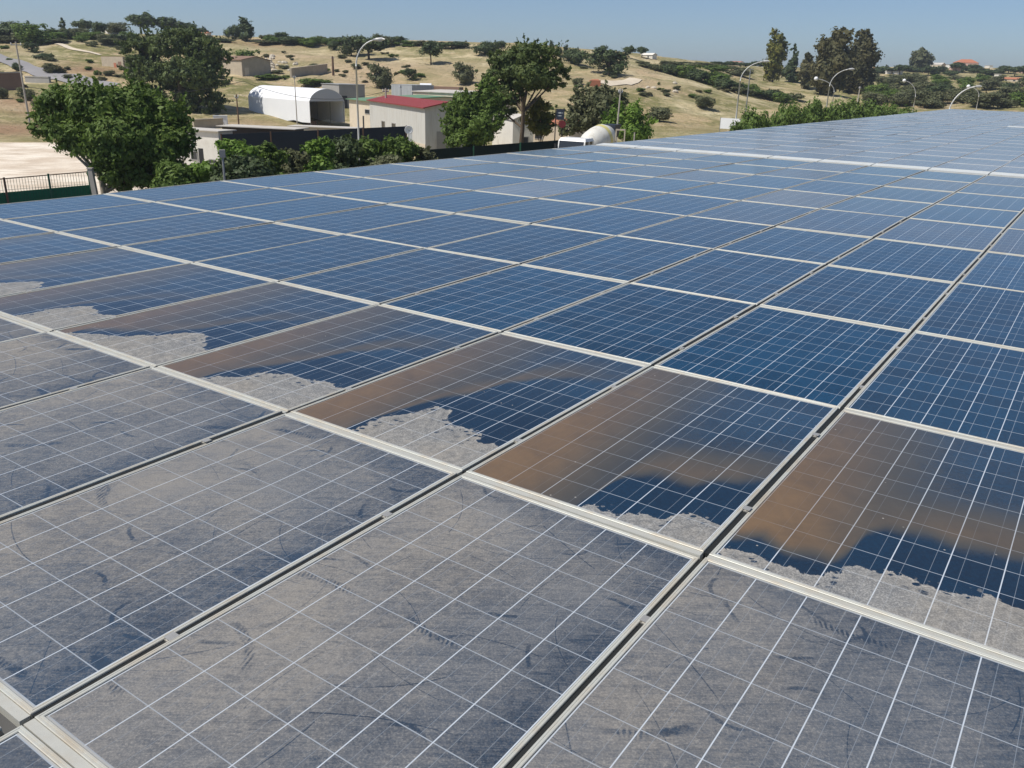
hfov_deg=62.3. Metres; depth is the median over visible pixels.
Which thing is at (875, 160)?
solar panel
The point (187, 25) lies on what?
hillside tree
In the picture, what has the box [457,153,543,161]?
solar panel
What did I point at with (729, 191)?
solar panel
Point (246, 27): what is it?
cypress tree
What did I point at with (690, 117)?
ground
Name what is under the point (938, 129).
solar panel
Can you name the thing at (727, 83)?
hillside shrub
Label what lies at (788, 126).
solar panel
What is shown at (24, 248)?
solar panel
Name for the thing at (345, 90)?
grey hut
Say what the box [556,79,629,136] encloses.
olive tree
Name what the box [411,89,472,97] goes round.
beige building
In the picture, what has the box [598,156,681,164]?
solar panel
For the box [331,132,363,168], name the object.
hedge shrub
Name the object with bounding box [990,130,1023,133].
solar panel
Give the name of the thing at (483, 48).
hillside shrub
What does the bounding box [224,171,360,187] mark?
solar panel
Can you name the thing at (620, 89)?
utility pole
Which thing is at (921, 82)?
hillside shrub
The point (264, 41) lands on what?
hillside shrub
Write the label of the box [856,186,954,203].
solar panel
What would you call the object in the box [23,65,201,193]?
broadleaf tree
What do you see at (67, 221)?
solar panel
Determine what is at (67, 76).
hillside shrub
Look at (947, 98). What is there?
hillside shrub
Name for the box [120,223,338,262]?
solar panel
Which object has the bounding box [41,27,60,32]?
hillside shrub
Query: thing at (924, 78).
hillside shrub
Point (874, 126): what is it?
solar panel
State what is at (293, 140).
corrugated fence
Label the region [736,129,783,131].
solar panel
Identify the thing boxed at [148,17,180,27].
hillside tree
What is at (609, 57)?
hillside shrub
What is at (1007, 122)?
solar panel
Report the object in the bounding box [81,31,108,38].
hillside shrub
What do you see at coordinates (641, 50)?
hillside tree
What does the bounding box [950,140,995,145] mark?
solar panel
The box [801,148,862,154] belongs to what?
solar panel
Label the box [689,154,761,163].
solar panel
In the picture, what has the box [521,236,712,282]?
solar panel
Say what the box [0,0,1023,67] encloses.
sky
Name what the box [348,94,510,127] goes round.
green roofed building
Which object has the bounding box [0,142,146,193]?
yard
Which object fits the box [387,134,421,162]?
hedge shrub
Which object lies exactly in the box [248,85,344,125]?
storage tent
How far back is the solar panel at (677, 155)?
17.32 m
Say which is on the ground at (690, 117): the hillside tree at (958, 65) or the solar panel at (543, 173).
the hillside tree at (958, 65)
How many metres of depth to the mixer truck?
60.37 m
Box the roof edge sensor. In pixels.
[219,150,225,179]
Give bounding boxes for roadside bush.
[729,120,754,130]
[737,105,765,128]
[749,107,771,127]
[769,101,797,125]
[779,100,806,124]
[799,109,820,123]
[801,98,824,121]
[808,96,838,121]
[829,96,857,119]
[846,96,870,118]
[862,98,887,116]
[862,108,872,116]
[882,101,898,114]
[893,104,916,113]
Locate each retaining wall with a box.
[0,72,22,90]
[24,76,50,82]
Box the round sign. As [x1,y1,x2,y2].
[559,120,565,136]
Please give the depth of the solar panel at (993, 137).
26.10 m
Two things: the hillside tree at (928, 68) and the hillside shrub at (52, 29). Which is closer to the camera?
the hillside shrub at (52, 29)
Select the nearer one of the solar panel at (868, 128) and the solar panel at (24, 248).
the solar panel at (24, 248)
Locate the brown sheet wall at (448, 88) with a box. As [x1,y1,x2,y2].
[434,86,462,89]
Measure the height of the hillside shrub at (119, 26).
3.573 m
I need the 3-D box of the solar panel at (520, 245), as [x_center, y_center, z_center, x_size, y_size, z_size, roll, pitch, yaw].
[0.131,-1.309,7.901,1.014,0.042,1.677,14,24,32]
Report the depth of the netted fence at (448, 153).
57.90 m
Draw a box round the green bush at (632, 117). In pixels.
[600,96,658,141]
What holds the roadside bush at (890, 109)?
on the ground at (690, 117)
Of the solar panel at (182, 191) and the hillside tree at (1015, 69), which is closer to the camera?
the solar panel at (182, 191)
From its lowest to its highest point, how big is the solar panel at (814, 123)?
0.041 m
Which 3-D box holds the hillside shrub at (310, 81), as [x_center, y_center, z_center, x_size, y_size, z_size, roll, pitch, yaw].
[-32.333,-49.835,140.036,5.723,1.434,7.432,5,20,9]
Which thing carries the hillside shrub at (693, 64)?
on the ground at (690, 117)
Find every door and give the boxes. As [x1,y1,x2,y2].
[198,148,203,163]
[245,68,248,75]
[342,96,347,107]
[437,131,449,148]
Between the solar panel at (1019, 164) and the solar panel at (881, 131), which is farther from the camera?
the solar panel at (881, 131)
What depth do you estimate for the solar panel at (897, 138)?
24.55 m
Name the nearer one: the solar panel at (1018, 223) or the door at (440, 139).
the solar panel at (1018, 223)
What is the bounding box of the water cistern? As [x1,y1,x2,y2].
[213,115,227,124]
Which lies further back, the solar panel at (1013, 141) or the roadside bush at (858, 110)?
the roadside bush at (858, 110)
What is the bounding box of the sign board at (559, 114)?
[554,109,564,139]
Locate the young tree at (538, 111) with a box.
[518,96,556,140]
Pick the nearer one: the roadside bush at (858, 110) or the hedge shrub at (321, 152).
the hedge shrub at (321, 152)
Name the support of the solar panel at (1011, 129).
on the carport structure
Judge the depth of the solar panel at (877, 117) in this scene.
38.94 m
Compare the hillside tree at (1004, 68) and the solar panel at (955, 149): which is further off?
the hillside tree at (1004, 68)
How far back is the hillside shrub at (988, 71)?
311.90 m
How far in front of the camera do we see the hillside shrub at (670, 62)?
201.37 m
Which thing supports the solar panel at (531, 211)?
on the carport structure
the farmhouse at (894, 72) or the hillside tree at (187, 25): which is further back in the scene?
the farmhouse at (894, 72)
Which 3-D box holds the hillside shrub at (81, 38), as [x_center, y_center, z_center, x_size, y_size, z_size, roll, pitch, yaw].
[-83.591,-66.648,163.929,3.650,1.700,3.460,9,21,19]
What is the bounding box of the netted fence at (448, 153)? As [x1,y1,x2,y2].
[430,140,557,159]
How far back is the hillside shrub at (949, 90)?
196.50 m
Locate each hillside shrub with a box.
[0,20,37,35]
[0,35,17,41]
[0,87,8,98]
[2,34,19,42]
[9,22,56,44]
[11,62,23,70]
[14,87,37,100]
[22,42,39,51]
[31,52,54,59]
[39,39,57,43]
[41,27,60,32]
[41,63,66,72]
[43,56,56,60]
[45,31,66,38]
[50,38,71,42]
[58,29,73,38]
[59,28,89,36]
[61,74,72,77]
[72,35,88,41]
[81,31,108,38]
[84,42,97,45]
[88,21,107,32]
[93,70,101,74]
[96,34,111,43]
[96,38,122,43]
[103,70,116,74]
[107,22,130,33]
[109,33,134,40]
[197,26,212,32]
[214,39,235,41]
[223,23,240,38]
[235,48,262,56]
[248,40,278,42]
[254,74,289,79]
[263,36,277,39]
[270,32,287,37]
[271,70,283,72]
[278,36,304,43]
[278,65,288,68]
[279,40,297,43]
[297,38,317,46]
[297,78,333,85]
[310,36,324,44]
[322,38,331,43]
[327,40,338,49]
[330,36,344,43]
[336,34,363,55]
[337,54,346,58]
[350,64,362,67]
[366,62,396,87]
[372,34,394,45]
[392,36,407,42]
[393,40,412,44]
[402,67,417,79]
[411,40,437,45]
[440,41,470,47]
[451,60,476,85]
[471,40,499,54]
[495,40,505,50]
[562,47,590,64]
[572,77,583,84]
[582,47,629,74]
[635,60,649,63]
[636,88,645,91]
[639,63,654,67]
[646,106,673,120]
[649,64,666,71]
[658,60,685,65]
[659,63,678,74]
[661,89,671,92]
[675,65,701,77]
[683,68,714,82]
[684,62,702,67]
[694,95,715,107]
[699,70,730,84]
[701,64,730,71]
[711,77,745,88]
[725,66,754,76]
[730,85,756,94]
[736,63,750,66]
[741,83,762,94]
[751,60,762,66]
[755,88,783,98]
[769,92,796,102]
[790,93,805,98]
[860,91,887,105]
[861,82,890,92]
[875,64,890,71]
[875,77,898,83]
[875,88,905,100]
[884,82,900,88]
[887,74,899,78]
[888,90,917,105]
[895,74,919,84]
[897,84,925,90]
[901,72,919,78]
[905,88,931,101]
[909,80,931,85]
[910,82,938,90]
[911,98,946,108]
[912,67,927,72]
[914,74,928,81]
[918,91,946,101]
[924,85,949,92]
[925,70,940,74]
[928,78,952,83]
[930,74,949,79]
[934,81,953,88]
[935,66,949,73]
[941,93,951,101]
[942,70,961,75]
[944,87,970,95]
[949,75,966,80]
[950,88,980,103]
[955,76,976,83]
[957,82,977,88]
[960,65,975,72]
[965,91,1007,107]
[967,68,986,73]
[973,73,990,80]
[977,79,1001,89]
[979,68,999,74]
[979,97,1018,107]
[988,75,1006,81]
[993,69,1005,73]
[995,86,1023,98]
[999,82,1021,87]
[1009,91,1023,107]
[1015,77,1023,85]
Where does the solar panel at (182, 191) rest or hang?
on the carport structure
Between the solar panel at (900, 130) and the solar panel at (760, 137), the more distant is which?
the solar panel at (900, 130)
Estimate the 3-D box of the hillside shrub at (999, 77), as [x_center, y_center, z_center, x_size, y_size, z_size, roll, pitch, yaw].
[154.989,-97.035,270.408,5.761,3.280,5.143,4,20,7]
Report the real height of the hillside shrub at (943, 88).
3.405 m
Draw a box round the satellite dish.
[405,126,412,139]
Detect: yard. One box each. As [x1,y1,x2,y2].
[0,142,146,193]
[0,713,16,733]
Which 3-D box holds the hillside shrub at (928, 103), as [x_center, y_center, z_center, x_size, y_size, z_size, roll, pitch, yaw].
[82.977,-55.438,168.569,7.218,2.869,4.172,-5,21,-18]
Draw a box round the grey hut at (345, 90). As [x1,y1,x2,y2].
[321,83,364,107]
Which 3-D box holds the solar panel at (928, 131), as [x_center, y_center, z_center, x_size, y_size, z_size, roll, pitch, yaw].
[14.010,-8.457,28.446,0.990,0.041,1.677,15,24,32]
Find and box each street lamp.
[355,37,384,159]
[735,60,769,118]
[814,77,833,104]
[826,68,853,106]
[902,79,915,105]
[949,85,981,108]
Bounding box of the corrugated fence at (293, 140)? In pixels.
[220,126,406,168]
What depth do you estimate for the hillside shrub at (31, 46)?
149.55 m
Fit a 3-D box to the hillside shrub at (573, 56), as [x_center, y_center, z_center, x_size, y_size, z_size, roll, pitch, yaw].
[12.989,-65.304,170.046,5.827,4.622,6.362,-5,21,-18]
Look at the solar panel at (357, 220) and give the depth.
8.90 m
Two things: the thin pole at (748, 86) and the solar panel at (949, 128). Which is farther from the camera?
the thin pole at (748, 86)
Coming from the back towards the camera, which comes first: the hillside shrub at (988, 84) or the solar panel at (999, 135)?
the hillside shrub at (988, 84)
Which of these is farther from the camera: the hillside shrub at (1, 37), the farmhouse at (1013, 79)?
the farmhouse at (1013, 79)
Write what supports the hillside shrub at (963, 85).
on the ground at (690, 117)
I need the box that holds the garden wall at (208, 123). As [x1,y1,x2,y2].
[192,118,222,127]
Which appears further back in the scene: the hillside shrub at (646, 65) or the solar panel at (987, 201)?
the hillside shrub at (646, 65)
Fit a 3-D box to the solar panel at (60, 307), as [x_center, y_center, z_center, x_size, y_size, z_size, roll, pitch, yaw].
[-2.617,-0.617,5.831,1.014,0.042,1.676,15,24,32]
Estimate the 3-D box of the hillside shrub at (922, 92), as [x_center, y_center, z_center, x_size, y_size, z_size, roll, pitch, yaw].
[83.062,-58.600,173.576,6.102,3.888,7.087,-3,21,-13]
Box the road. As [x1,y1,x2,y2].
[0,54,117,85]
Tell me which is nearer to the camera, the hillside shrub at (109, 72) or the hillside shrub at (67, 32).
the hillside shrub at (109, 72)
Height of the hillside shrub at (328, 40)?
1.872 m
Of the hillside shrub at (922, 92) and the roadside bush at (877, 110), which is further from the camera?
the hillside shrub at (922, 92)
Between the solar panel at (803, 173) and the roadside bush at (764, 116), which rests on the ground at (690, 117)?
the roadside bush at (764, 116)
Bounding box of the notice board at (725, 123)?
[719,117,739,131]
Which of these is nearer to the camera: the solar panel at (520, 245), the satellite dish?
the solar panel at (520, 245)
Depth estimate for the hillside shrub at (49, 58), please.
137.48 m
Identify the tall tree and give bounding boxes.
[795,52,815,88]
[909,47,935,71]
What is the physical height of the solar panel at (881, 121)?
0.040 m
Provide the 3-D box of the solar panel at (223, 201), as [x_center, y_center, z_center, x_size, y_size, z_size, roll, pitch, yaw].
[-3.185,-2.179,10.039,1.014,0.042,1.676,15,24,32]
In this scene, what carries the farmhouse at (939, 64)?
on the ground at (690, 117)
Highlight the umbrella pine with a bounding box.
[481,33,571,142]
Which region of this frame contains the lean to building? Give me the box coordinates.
[183,127,236,164]
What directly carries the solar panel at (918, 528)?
on the carport structure
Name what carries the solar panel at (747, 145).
on the carport structure
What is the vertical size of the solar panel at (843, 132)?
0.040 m
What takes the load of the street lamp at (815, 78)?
on the ground at (690, 117)
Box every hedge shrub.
[150,159,195,187]
[184,159,217,182]
[209,151,277,181]
[211,138,263,177]
[254,140,290,174]
[280,147,311,173]
[299,136,336,172]
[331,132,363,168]
[353,134,402,166]
[367,154,402,165]
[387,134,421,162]
[414,145,438,160]
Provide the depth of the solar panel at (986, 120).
39.17 m
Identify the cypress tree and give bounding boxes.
[58,17,65,29]
[238,16,254,40]
[563,44,567,53]
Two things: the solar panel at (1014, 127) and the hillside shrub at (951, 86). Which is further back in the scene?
the hillside shrub at (951, 86)
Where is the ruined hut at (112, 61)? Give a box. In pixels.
[101,56,129,68]
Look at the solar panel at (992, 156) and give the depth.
18.96 m
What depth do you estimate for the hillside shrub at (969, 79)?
240.51 m
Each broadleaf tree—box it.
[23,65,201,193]
[438,73,512,147]
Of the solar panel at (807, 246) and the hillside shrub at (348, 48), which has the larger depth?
the hillside shrub at (348, 48)
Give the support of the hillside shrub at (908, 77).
on the ground at (690, 117)
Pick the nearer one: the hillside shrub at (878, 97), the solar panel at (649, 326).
the solar panel at (649, 326)
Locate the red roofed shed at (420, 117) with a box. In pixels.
[366,95,462,149]
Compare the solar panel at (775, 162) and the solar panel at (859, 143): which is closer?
the solar panel at (775, 162)
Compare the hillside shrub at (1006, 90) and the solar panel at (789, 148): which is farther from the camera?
the hillside shrub at (1006, 90)
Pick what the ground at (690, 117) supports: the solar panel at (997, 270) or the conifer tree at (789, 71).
the conifer tree at (789, 71)
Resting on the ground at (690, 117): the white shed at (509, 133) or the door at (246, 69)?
the white shed at (509, 133)
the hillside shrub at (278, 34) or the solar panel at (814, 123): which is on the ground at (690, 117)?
the hillside shrub at (278, 34)
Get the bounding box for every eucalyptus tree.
[807,26,858,94]
[842,28,884,93]
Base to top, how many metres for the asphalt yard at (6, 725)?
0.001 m
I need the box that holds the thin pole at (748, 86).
[745,69,753,110]
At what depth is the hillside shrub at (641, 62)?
189.97 m
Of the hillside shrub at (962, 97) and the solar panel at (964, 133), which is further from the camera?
the hillside shrub at (962, 97)
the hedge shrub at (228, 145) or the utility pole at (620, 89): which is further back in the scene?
the utility pole at (620, 89)
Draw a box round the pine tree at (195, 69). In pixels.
[113,18,236,113]
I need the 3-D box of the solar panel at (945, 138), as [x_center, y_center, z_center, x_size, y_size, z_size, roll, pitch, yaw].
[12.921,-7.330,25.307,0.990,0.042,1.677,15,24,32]
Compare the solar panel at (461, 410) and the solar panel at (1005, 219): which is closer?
the solar panel at (461, 410)
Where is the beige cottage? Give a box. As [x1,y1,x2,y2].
[533,118,585,141]
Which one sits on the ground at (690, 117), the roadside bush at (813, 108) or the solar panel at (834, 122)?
the roadside bush at (813, 108)
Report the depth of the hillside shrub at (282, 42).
185.36 m
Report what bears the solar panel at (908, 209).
on the carport structure
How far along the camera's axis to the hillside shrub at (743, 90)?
166.43 m
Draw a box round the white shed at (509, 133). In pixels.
[492,113,532,144]
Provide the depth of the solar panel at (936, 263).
7.51 m
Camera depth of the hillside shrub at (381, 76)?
139.88 m
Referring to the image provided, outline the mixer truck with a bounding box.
[554,124,621,147]
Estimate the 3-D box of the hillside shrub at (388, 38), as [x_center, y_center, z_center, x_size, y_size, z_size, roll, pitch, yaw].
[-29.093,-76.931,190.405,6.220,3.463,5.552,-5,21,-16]
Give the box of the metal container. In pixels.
[391,84,433,95]
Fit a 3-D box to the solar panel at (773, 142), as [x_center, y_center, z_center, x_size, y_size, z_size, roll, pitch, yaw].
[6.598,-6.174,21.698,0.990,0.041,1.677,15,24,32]
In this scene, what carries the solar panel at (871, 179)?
on the carport structure
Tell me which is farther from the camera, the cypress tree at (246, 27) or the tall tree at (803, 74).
the tall tree at (803, 74)
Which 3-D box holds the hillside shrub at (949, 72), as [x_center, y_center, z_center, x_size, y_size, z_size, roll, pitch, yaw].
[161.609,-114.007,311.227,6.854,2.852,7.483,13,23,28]
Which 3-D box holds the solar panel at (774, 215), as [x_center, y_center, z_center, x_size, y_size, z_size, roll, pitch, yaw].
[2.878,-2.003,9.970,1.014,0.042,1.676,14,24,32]
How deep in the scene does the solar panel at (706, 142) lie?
20.89 m
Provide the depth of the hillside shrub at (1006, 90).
190.91 m
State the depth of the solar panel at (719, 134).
24.06 m
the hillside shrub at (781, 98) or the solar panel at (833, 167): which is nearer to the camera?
the solar panel at (833, 167)
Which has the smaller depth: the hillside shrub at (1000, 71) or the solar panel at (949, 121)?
the solar panel at (949, 121)
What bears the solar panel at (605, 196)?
on the carport structure
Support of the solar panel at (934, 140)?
on the carport structure
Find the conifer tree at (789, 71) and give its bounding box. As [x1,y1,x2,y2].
[781,43,798,82]
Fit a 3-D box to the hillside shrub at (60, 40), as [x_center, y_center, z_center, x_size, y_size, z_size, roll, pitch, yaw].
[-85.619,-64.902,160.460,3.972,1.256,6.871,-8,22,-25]
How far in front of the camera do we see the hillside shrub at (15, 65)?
128.55 m
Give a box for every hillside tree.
[70,18,93,28]
[124,12,160,33]
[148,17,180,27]
[170,21,196,28]
[347,33,388,59]
[416,40,443,64]
[623,44,636,57]
[636,46,648,57]
[872,68,886,73]
[891,65,909,73]
[919,65,938,75]
[949,62,965,70]
[968,64,981,67]
[1000,65,1010,73]
[1007,66,1023,75]
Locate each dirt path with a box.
[56,43,101,54]
[601,77,641,85]
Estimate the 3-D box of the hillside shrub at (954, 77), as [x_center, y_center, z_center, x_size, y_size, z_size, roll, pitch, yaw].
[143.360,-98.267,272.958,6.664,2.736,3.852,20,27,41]
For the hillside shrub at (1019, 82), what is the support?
on the ground at (690, 117)
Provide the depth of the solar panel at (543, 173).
13.38 m
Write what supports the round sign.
on the ground at (690, 117)
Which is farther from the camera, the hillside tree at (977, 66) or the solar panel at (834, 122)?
the hillside tree at (977, 66)
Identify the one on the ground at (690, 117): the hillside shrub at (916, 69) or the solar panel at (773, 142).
the hillside shrub at (916, 69)
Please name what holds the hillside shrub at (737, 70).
on the ground at (690, 117)
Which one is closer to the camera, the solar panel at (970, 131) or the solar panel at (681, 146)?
the solar panel at (681, 146)
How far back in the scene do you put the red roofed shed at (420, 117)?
73.56 m
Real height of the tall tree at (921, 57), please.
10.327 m
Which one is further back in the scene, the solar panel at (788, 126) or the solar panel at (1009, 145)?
the solar panel at (788, 126)
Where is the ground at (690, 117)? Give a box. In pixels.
[0,33,1023,159]
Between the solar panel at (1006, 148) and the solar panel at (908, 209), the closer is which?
the solar panel at (908, 209)
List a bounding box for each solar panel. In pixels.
[0,194,148,219]
[0,219,53,238]
[0,232,116,263]
[0,247,187,296]
[0,263,274,331]
[0,316,44,341]
[0,331,149,409]
[0,367,283,520]
[0,413,458,726]
[0,725,72,767]
[4,202,206,231]
[23,475,701,767]
[52,282,375,367]
[57,211,270,246]
[106,181,268,201]
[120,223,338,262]
[155,304,498,413]
[158,188,323,210]
[195,234,423,281]
[212,195,384,222]
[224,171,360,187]
[273,177,412,195]
[274,204,450,234]
[280,248,517,304]
[287,333,648,475]
[315,164,435,177]
[327,183,472,203]
[347,214,528,247]
[363,169,484,183]
[381,264,626,332]
[388,191,536,213]
[392,158,496,168]
[417,174,538,190]
[428,224,614,264]
[438,162,541,173]
[455,199,605,223]
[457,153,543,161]
[462,366,841,560]
[475,180,600,198]
[491,167,593,179]
[500,157,593,166]
[502,283,757,367]
[511,149,589,156]
[513,557,1023,767]
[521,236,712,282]
[532,206,684,235]
[538,186,665,205]
[545,172,651,185]
[550,161,641,171]
[551,152,632,160]
[554,145,625,151]
[597,148,670,155]
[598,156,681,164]
[602,165,696,176]
[606,177,714,192]
[611,140,671,145]
[613,193,738,215]
[618,216,772,248]
[631,249,826,305]
[637,138,695,142]
[638,151,713,158]
[649,159,733,169]
[651,143,708,148]
[654,306,911,409]
[660,170,750,182]
[666,135,722,139]
[671,183,781,200]
[677,140,737,145]
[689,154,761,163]
[689,201,817,226]
[692,146,750,151]
[696,133,744,136]
[699,164,783,174]
[705,137,758,142]
[707,410,1023,665]
[716,131,765,134]
[716,142,777,148]
[717,227,871,264]
[719,174,813,189]
[731,135,776,139]
[732,149,794,155]
[735,158,810,167]
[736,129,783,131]
[740,140,794,144]
[742,189,853,208]
[749,132,798,136]
[755,127,797,129]
[756,168,843,179]
[757,145,816,151]
[759,265,955,332]
[762,137,815,141]
[769,130,814,133]
[776,125,810,128]
[776,209,907,238]
[779,152,843,159]
[782,142,838,147]
[784,134,834,138]
[784,180,882,196]
[788,128,830,131]
[789,124,827,126]
[789,162,866,171]
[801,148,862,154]
[802,139,854,144]
[805,122,836,124]
[805,127,844,129]
[805,132,847,136]
[816,121,850,123]
[819,125,851,127]
[819,172,904,185]
[822,130,860,133]
[822,137,867,140]
[822,197,933,217]
[823,145,878,150]
[827,155,892,163]
[828,238,985,283]
[830,120,862,122]
[833,124,866,126]
[833,128,873,131]
[836,134,881,138]
[840,141,892,146]
[843,332,1023,450]
[846,119,870,120]
[846,123,874,124]
[846,127,886,129]
[848,166,925,177]
[849,151,909,158]
[854,121,885,123]
[854,132,894,135]
[855,118,879,119]
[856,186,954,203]
[860,125,895,127]
[860,139,906,143]
[865,117,888,118]
[866,120,897,122]
[866,147,922,153]
[868,130,904,133]
[872,136,919,140]
[875,218,1005,251]
[878,119,905,121]
[880,128,914,131]
[881,159,945,167]
[884,144,936,149]
[885,178,971,192]
[889,134,928,137]
[891,122,918,123]
[895,154,958,162]
[898,141,947,145]
[899,132,940,135]
[900,125,931,127]
[907,171,985,182]
[910,130,949,133]
[910,204,1022,228]
[911,138,957,143]
[913,150,969,157]
[914,282,1023,349]
[921,128,955,131]
[924,136,964,139]
[927,146,979,152]
[930,127,964,129]
[933,134,974,137]
[935,163,1000,172]
[936,192,1023,211]
[937,120,964,122]
[938,125,968,127]
[940,143,987,148]
[942,132,982,135]
[945,119,970,120]
[947,158,1010,166]
[948,124,977,126]
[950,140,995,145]
[951,130,986,132]
[954,122,982,124]
[958,183,1023,197]
[959,252,1023,290]
[960,128,993,131]
[960,153,1018,160]
[961,121,989,123]
[962,138,1003,142]
[969,127,1000,129]
[969,136,1010,139]
[972,119,999,121]
[973,149,1023,156]
[974,125,1004,127]
[974,175,1023,186]
[976,134,1016,137]
[983,124,1011,126]
[983,132,1021,134]
[983,146,1023,150]
[987,123,1014,124]
[987,228,1023,255]
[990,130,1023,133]
[991,143,1023,147]
[992,122,1017,123]
[994,166,1023,173]
[997,128,1023,130]
[999,140,1023,143]
[1004,161,1023,167]
[1005,127,1023,128]
[1007,137,1023,140]
[1008,212,1023,229]
[1013,156,1023,160]
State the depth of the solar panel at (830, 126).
30.13 m
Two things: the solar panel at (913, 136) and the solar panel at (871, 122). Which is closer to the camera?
the solar panel at (913, 136)
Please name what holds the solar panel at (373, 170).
on the carport structure
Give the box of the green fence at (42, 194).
[0,171,91,203]
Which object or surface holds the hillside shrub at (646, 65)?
on the ground at (690, 117)
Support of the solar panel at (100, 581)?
on the carport structure
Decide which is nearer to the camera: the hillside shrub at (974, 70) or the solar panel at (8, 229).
the solar panel at (8, 229)
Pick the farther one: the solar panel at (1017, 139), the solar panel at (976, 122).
the solar panel at (976, 122)
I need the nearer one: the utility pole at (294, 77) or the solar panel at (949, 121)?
the solar panel at (949, 121)
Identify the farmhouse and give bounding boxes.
[641,53,656,58]
[885,70,903,74]
[930,63,945,66]
[953,59,978,65]
[1004,77,1022,81]
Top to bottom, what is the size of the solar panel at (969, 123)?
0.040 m
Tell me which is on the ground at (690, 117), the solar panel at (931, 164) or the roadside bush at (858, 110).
the roadside bush at (858, 110)
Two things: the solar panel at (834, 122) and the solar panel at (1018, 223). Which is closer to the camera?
the solar panel at (1018, 223)
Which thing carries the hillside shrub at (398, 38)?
on the ground at (690, 117)
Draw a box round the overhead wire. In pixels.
[25,81,381,98]
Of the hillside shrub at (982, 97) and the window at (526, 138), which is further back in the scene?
the hillside shrub at (982, 97)
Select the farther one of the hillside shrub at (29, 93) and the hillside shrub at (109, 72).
the hillside shrub at (109, 72)
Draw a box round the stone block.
[589,79,600,86]
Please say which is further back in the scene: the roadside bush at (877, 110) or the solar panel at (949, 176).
the roadside bush at (877, 110)
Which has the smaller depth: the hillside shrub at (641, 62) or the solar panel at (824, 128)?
the solar panel at (824, 128)
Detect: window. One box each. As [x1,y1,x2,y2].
[190,151,197,160]
[524,136,528,142]
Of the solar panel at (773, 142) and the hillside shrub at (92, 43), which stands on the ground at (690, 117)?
the hillside shrub at (92, 43)
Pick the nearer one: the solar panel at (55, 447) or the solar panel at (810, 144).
the solar panel at (55, 447)
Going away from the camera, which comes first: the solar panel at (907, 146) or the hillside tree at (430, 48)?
the solar panel at (907, 146)
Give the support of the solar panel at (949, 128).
on the carport structure
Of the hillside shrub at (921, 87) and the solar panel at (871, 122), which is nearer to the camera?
the solar panel at (871, 122)
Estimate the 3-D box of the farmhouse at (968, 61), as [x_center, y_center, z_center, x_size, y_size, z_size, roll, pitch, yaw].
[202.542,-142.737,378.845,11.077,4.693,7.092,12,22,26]
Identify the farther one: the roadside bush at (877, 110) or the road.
the road
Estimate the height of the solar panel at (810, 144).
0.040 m
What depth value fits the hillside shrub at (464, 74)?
140.93 m
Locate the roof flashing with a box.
[596,143,1023,177]
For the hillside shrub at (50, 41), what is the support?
on the ground at (690, 117)
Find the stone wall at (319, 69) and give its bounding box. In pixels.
[289,64,327,77]
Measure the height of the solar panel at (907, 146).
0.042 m
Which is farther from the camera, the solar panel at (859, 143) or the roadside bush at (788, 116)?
the roadside bush at (788, 116)
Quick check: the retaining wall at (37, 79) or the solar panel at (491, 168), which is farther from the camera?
the retaining wall at (37, 79)
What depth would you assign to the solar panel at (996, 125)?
34.64 m
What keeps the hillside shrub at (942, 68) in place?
on the ground at (690, 117)
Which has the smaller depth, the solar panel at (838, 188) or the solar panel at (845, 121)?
the solar panel at (838, 188)
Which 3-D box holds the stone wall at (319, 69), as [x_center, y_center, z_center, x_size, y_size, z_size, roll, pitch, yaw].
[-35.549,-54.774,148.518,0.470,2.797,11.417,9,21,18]
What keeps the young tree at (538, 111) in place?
on the ground at (690, 117)
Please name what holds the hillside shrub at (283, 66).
on the ground at (690, 117)
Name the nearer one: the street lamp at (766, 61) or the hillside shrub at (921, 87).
the street lamp at (766, 61)
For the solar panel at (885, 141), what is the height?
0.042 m
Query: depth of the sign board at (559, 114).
61.32 m
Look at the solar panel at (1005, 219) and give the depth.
10.15 m
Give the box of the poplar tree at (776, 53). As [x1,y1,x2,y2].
[761,27,790,81]
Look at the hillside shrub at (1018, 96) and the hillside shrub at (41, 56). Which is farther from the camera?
the hillside shrub at (1018, 96)
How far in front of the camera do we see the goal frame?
61.78 m
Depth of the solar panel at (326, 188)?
11.30 m
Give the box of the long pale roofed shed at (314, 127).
[288,125,361,130]
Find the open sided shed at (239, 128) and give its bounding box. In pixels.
[216,124,309,133]
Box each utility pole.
[10,42,30,122]
[234,94,238,123]
[293,75,297,124]
[332,56,334,75]
[617,88,622,123]
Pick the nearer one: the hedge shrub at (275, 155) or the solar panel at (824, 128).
the solar panel at (824, 128)
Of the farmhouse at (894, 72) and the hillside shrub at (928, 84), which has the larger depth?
the farmhouse at (894, 72)
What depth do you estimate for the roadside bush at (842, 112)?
98.53 m
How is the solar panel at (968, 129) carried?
on the carport structure
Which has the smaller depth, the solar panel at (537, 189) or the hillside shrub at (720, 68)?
the solar panel at (537, 189)
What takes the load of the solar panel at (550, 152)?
on the carport structure
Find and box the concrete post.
[86,167,97,194]
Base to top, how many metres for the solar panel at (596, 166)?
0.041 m
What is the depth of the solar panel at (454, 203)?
10.20 m
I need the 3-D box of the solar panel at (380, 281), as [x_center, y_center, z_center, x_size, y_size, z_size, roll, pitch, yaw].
[-0.829,-0.851,6.600,1.014,0.042,1.677,15,24,32]
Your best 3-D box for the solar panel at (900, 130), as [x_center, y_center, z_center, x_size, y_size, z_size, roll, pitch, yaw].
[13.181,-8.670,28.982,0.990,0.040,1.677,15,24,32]
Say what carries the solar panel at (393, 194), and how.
on the carport structure
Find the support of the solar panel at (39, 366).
on the carport structure
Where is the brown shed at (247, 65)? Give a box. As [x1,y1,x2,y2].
[218,56,271,75]
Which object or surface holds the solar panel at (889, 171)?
on the carport structure
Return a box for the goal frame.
[615,129,624,142]
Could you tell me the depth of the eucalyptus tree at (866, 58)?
203.93 m

